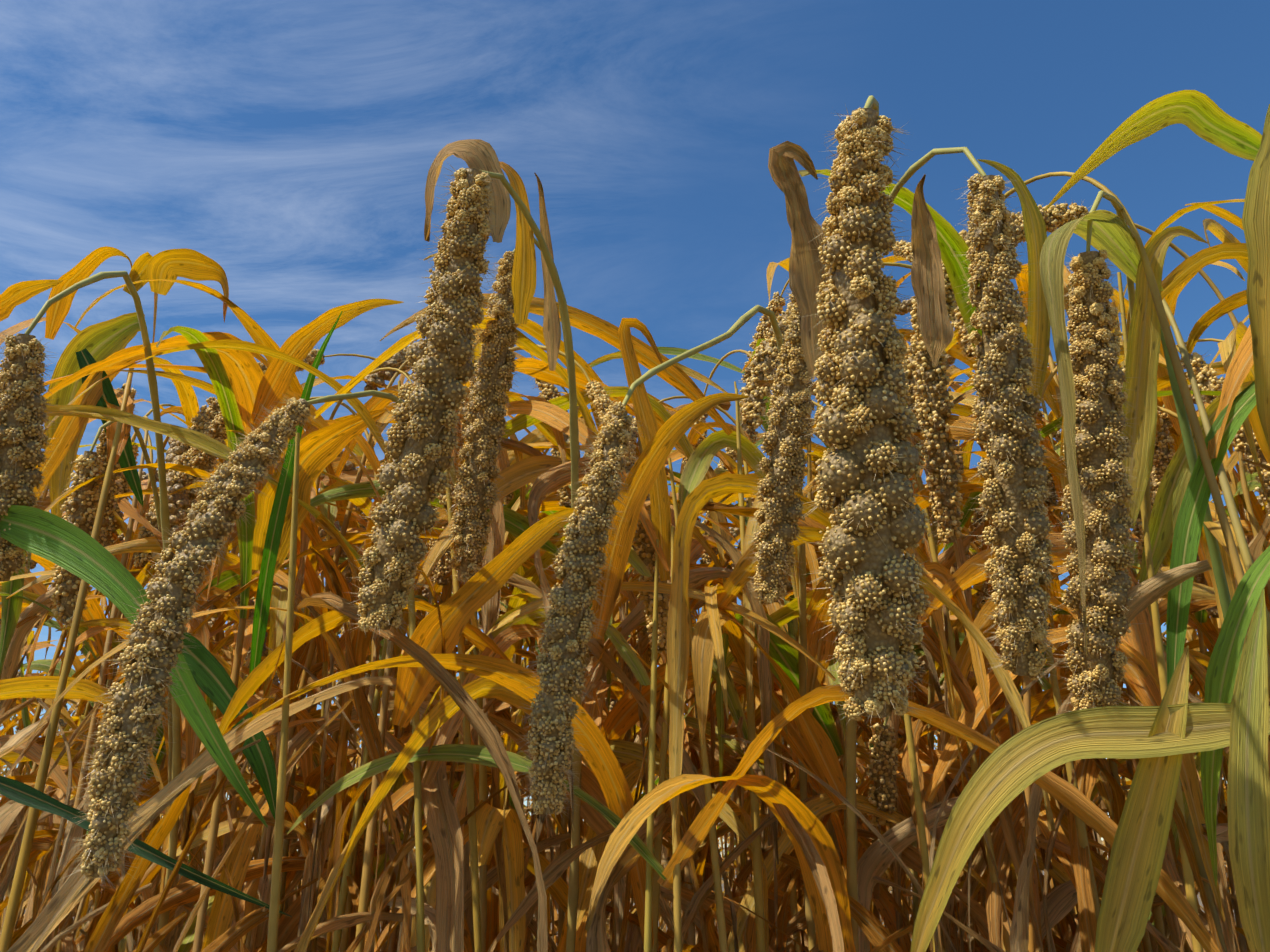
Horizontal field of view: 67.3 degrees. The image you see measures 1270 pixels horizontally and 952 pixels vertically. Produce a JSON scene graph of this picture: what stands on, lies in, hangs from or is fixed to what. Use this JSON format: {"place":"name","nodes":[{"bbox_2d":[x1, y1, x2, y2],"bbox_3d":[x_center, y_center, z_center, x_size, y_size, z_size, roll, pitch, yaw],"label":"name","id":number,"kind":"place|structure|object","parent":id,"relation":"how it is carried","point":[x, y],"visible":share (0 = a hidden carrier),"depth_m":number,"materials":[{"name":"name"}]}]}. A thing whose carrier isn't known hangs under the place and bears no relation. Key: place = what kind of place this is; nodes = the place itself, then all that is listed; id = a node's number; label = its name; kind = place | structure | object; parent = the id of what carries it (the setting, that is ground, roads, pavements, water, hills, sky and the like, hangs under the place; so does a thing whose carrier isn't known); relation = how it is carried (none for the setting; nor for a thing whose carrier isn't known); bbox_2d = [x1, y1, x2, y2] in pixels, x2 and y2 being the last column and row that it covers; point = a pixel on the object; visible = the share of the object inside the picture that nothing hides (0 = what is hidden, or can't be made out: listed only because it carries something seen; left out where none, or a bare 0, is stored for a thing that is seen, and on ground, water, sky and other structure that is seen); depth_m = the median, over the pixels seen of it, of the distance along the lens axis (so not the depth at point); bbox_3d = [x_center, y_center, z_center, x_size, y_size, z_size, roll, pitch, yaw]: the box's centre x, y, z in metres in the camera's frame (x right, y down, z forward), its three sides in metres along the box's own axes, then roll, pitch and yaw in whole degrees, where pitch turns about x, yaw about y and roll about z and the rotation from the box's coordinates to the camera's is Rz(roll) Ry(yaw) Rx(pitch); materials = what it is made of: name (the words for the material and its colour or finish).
{"place":"outdoors","nodes":[
{"label":"outdoors","id":0,"kind":"place"},
{"bbox_2d":[3,865,1234,951],"bbox_3d":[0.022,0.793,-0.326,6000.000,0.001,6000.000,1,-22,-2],"label":"ground","id":1,"kind":"structure","parent":0,"point":[1200,902],"depth_m":20.55,"materials":[{"name":"soil"}]},
{"bbox_2d":[0,139,1269,951],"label":"dried leaves","id":2,"kind":"object","parent":1,"relation":"on","point":[1065,913],"visible":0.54,"depth_m":0.81,"materials":[{"name":"brown plant"}]},
{"bbox_2d":[0,95,1269,951],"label":"plant stems","id":3,"kind":"object","parent":1,"relation":"on","point":[1185,413],"visible":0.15,"depth_m":0.79,"materials":[{"name":"plant"}]},
{"bbox_2d":[0,90,1269,951],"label":"leaves","id":4,"kind":"object","parent":3,"relation":"on","point":[1170,735],"visible":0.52,"depth_m":0.78,"materials":[{"name":"yellow plant"}]},
{"bbox_2d":[0,108,1269,877],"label":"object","id":5,"kind":"object","parent":3,"relation":"attached to","point":[880,548],"visible":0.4,"depth_m":0.56,"materials":[{"name":"beige plant"}]},
{"bbox_2d":[0,108,1269,878],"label":"millet grains","id":6,"kind":"object","parent":5,"relation":"attached to","point":[598,396],"visible":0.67,"depth_m":0.56},
{"bbox_2d":[0,108,1269,888],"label":"millet bristles","id":7,"kind":"object","parent":5,"relation":"on","point":[784,336],"visible":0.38,"depth_m":0.56,"materials":[{"name":"beige plant"}]},
{"bbox_2d":[0,296,1269,839],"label":"millet panicles","id":8,"kind":"object","parent":5,"relation":"on","point":[174,452],"depth_m":1.36,"materials":[{"name":"beige plant"}]},
{"bbox_2d":[0,0,1269,859],"label":"sky","id":9,"kind":"structure","parent":0,"point":[292,146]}
]}

